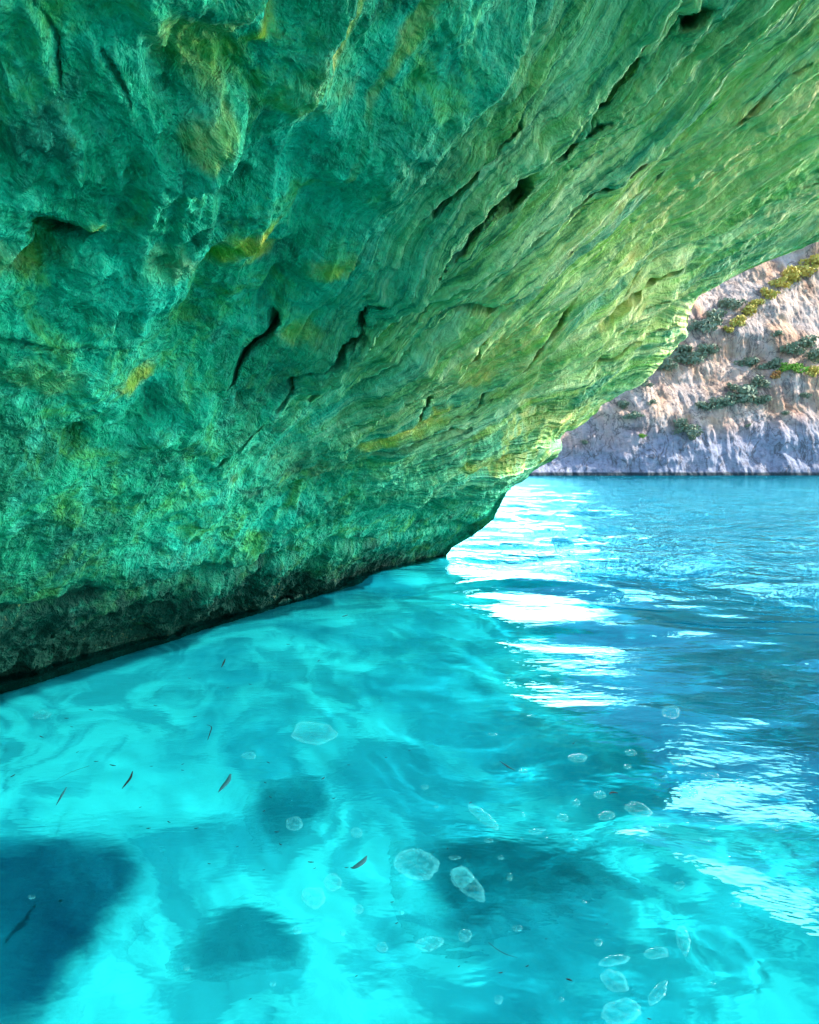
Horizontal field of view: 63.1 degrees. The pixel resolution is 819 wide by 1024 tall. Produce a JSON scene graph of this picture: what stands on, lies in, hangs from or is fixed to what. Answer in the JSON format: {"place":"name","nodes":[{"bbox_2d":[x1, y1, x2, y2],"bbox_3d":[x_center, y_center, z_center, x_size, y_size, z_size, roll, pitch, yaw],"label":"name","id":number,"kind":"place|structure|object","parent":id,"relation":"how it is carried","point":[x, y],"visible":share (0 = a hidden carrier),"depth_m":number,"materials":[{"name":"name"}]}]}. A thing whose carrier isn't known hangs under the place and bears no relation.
{"place":"outdoors","nodes":[
{"label":"outdoors","id":0,"kind":"place"},
{"bbox_2d":[218,774,230,791],"bbox_3d":[-0.872,1.289,3.178,0.028,0.007,0.192,0,4,0],"label":"fish","id":1,"kind":"object","parent":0,"point":[226,782],"visible":1,"depth_m":3.17},
{"bbox_2d":[350,856,366,868],"bbox_3d":[-0.182,1.328,2.530,0.029,0.006,0.100,3,5,36],"label":"fish","id":2,"kind":"object","parent":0,"point":[360,863],"visible":1,"depth_m":2.52},
{"bbox_2d":[0,0,818,675],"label":"cave rock","id":3,"kind":"object","parent":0,"point":[298,298],"visible":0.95,"depth_m":3.77,"materials":[{"name":"green stone"}]},
{"bbox_2d":[0,475,818,1023],"bbox_3d":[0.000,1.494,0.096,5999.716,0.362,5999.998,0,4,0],"label":"water","id":4,"kind":"structure","parent":0,"point":[572,651],"depth_m":3.11,"materials":[{"name":"blue liquid"}]},
{"bbox_2d":[56,787,66,804],"bbox_3d":[-1.590,1.297,3.050,0.010,0.003,0.174,-1,4,-13],"label":"twig","id":5,"kind":"object","parent":4,"relation":"in","point":[60,797],"visible":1,"depth_m":3.04,"materials":[{"name":"plant"}]},
{"bbox_2d":[122,771,132,788],"bbox_3d":[-1.349,1.286,3.210,0.017,0.003,0.181,-1,4,-8],"label":"leaf","id":6,"kind":"object","parent":4,"relation":"on","point":[129,779],"visible":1,"depth_m":3.20,"materials":[{"name":"brown plant"}]},
{"bbox_2d":[529,242,818,475],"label":"cliff","id":7,"kind":"structure","parent":0,"point":[771,440],"depth_m":155.31,"materials":[{"name":"grey stone"}]},
{"bbox_2d":[616,399,629,408],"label":"shrub","id":8,"kind":"object","parent":7,"relation":"on","point":[623,404],"visible":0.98,"depth_m":152.65,"materials":[{"name":"green plant"}]},
{"bbox_2d":[622,413,635,418],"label":"shrub","id":9,"kind":"object","parent":7,"relation":"on","point":[627,416],"visible":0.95,"depth_m":151.70,"materials":[{"name":"green plant"}]},
{"bbox_2d":[629,410,645,416],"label":"shrub","id":10,"kind":"object","parent":7,"relation":"on","point":[634,413],"visible":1,"depth_m":151.20,"materials":[{"name":"green plant"}]},
{"bbox_2d":[641,379,655,387],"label":"shrub","id":11,"kind":"object","parent":7,"relation":"on","point":[646,383],"visible":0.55,"depth_m":153.17,"materials":[{"name":"green plant"}]},
{"bbox_2d":[649,399,656,404],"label":"shrub","id":12,"kind":"object","parent":7,"relation":"on","point":[652,401],"visible":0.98,"depth_m":152.61,"materials":[{"name":"green plant"}]},
{"bbox_2d":[657,357,678,371],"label":"shrub","id":13,"kind":"object","parent":7,"relation":"on","point":[667,363],"visible":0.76,"depth_m":157.48,"materials":[{"name":"green plant"}]},
{"bbox_2d":[672,418,689,426],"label":"shrub","id":14,"kind":"object","parent":7,"relation":"on","point":[679,423],"visible":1,"depth_m":151.28,"materials":[{"name":"green plant"}]},
{"bbox_2d":[675,343,693,353],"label":"shrub","id":15,"kind":"object","parent":7,"relation":"on","point":[685,347],"visible":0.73,"depth_m":159.53,"materials":[{"name":"green plant"}]},
{"bbox_2d":[672,424,702,436],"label":"shrub","id":16,"kind":"object","parent":7,"relation":"on","point":[690,429],"visible":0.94,"depth_m":150.82,"materials":[{"name":"green plant"}]},
{"bbox_2d":[670,347,705,364],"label":"shrub","id":17,"kind":"object","parent":7,"relation":"on","point":[693,358],"visible":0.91,"depth_m":159.50,"materials":[{"name":"green plant"}]},
{"bbox_2d":[687,434,699,439],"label":"shrub","id":18,"kind":"object","parent":7,"relation":"on","point":[692,437],"visible":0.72,"depth_m":151.45,"materials":[{"name":"green plant"}]},
{"bbox_2d":[686,318,717,332],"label":"shrub","id":19,"kind":"object","parent":7,"relation":"on","point":[702,323],"visible":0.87,"depth_m":162.35,"materials":[{"name":"green plant"}]},
{"bbox_2d":[695,401,715,410],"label":"shrub","id":20,"kind":"object","parent":7,"relation":"on","point":[705,405],"visible":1,"depth_m":153.80,"materials":[{"name":"green plant"}]},
{"bbox_2d":[694,343,721,356],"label":"shrub","id":21,"kind":"object","parent":7,"relation":"on","point":[705,349],"visible":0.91,"depth_m":161.07,"materials":[{"name":"green plant"}]},
{"bbox_2d":[704,308,727,325],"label":"shrub","id":22,"kind":"object","parent":7,"relation":"on","point":[714,315],"visible":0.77,"depth_m":163.38,"materials":[{"name":"green plant"}]},
{"bbox_2d":[708,395,738,408],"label":"shrub","id":23,"kind":"object","parent":7,"relation":"on","point":[729,400],"visible":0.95,"depth_m":153.88,"materials":[{"name":"green plant"}]},
{"bbox_2d":[723,325,734,332],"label":"shrub","id":24,"kind":"object","parent":7,"relation":"on","point":[728,329],"visible":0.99,"depth_m":163.09,"materials":[{"name":"yellow plant"}]},
{"bbox_2d":[726,382,738,390],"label":"shrub","id":25,"kind":"object","parent":7,"relation":"on","point":[731,387],"visible":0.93,"depth_m":156.85,"materials":[{"name":"green plant"}]},
{"bbox_2d":[718,297,747,309],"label":"shrub","id":26,"kind":"object","parent":7,"relation":"on","point":[727,302],"visible":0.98,"depth_m":166.85,"materials":[{"name":"green plant"}]},
{"bbox_2d":[729,314,746,326],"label":"shrub","id":27,"kind":"object","parent":7,"relation":"on","point":[735,322],"visible":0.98,"depth_m":163.38,"materials":[{"name":"yellow plant"}]},
{"bbox_2d":[725,383,759,403],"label":"shrub","id":28,"kind":"object","parent":7,"relation":"on","point":[748,394],"visible":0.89,"depth_m":155.24,"materials":[{"name":"green plant"}]},
{"bbox_2d":[732,356,759,367],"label":"shrub","id":29,"kind":"object","parent":7,"relation":"on","point":[749,361],"visible":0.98,"depth_m":161.27,"materials":[{"name":"green plant"}]},
{"bbox_2d":[741,304,757,316],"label":"shrub","id":30,"kind":"object","parent":7,"relation":"on","point":[748,309],"visible":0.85,"depth_m":165.69,"materials":[{"name":"yellow plant"}]},
{"bbox_2d":[746,298,765,305],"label":"shrub","id":31,"kind":"object","parent":7,"relation":"on","point":[756,302],"visible":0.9,"depth_m":167.19,"materials":[{"name":"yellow plant"}]},
{"bbox_2d":[750,374,771,388],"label":"shrub","id":32,"kind":"object","parent":7,"relation":"on","point":[758,380],"visible":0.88,"depth_m":156.74,"materials":[{"name":"green plant"}]},
{"bbox_2d":[754,394,772,405],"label":"shrub","id":33,"kind":"object","parent":7,"relation":"on","point":[763,399],"visible":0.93,"depth_m":156.86,"materials":[{"name":"green plant"}]},
{"bbox_2d":[756,357,782,369],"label":"shrub","id":34,"kind":"object","parent":7,"relation":"on","point":[773,364],"visible":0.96,"depth_m":160.22,"materials":[{"name":"green plant"}]},
{"bbox_2d":[760,286,780,299],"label":"shrub","id":35,"kind":"object","parent":7,"relation":"on","point":[768,294],"visible":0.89,"depth_m":168.21,"materials":[{"name":"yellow plant"}]},
{"bbox_2d":[770,370,782,378],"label":"shrub","id":36,"kind":"object","parent":7,"relation":"on","point":[773,375],"visible":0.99,"depth_m":158.76,"materials":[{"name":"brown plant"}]},
{"bbox_2d":[770,330,784,336],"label":"shrub","id":37,"kind":"object","parent":7,"relation":"on","point":[777,332],"visible":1,"depth_m":163.14,"materials":[{"name":"green plant"}]},
{"bbox_2d":[768,275,791,287],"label":"shrub","id":38,"kind":"object","parent":7,"relation":"on","point":[780,282],"visible":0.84,"depth_m":170.53,"materials":[{"name":"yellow plant"}]},
{"bbox_2d":[780,265,801,283],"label":"shrub","id":39,"kind":"object","parent":7,"relation":"on","point":[790,274],"visible":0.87,"depth_m":172.24,"materials":[{"name":"yellow plant"}]},
{"bbox_2d":[776,362,809,372],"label":"shrub","id":40,"kind":"object","parent":7,"relation":"on","point":[794,367],"visible":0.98,"depth_m":158.61,"materials":[{"name":"green plant"}]},
{"bbox_2d":[779,340,808,356],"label":"shrub","id":41,"kind":"object","parent":7,"relation":"on","point":[791,347],"visible":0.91,"depth_m":159.99,"materials":[{"name":"green plant"}]},
{"bbox_2d":[799,392,812,398],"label":"shrub","id":42,"kind":"object","parent":7,"relation":"on","point":[806,395],"visible":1,"depth_m":157.46,"materials":[{"name":"green plant"}]},
{"bbox_2d":[794,265,818,277],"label":"shrub","id":43,"kind":"object","parent":7,"relation":"on","point":[804,269],"visible":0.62,"depth_m":173.88,"materials":[{"name":"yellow plant"}]},
{"bbox_2d":[797,334,818,347],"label":"shrub","id":44,"kind":"object","parent":7,"relation":"on","point":[804,341],"visible":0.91,"depth_m":162.38,"materials":[{"name":"green plant"}]},
{"bbox_2d":[797,253,818,266],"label":"shrub","id":45,"kind":"object","parent":7,"relation":"on","point":[813,258],"visible":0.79,"depth_m":175.77,"materials":[{"name":"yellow plant"}]},
{"bbox_2d":[805,348,818,363],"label":"shrub","id":46,"kind":"object","parent":7,"relation":"on","point":[812,354],"visible":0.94,"depth_m":160.36,"materials":[{"name":"green plant"}]},
{"bbox_2d":[805,365,818,376],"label":"shrub","id":47,"kind":"object","parent":7,"relation":"on","point":[814,370],"visible":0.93,"depth_m":159.17,"materials":[{"name":"yellow plant"}]}
]}

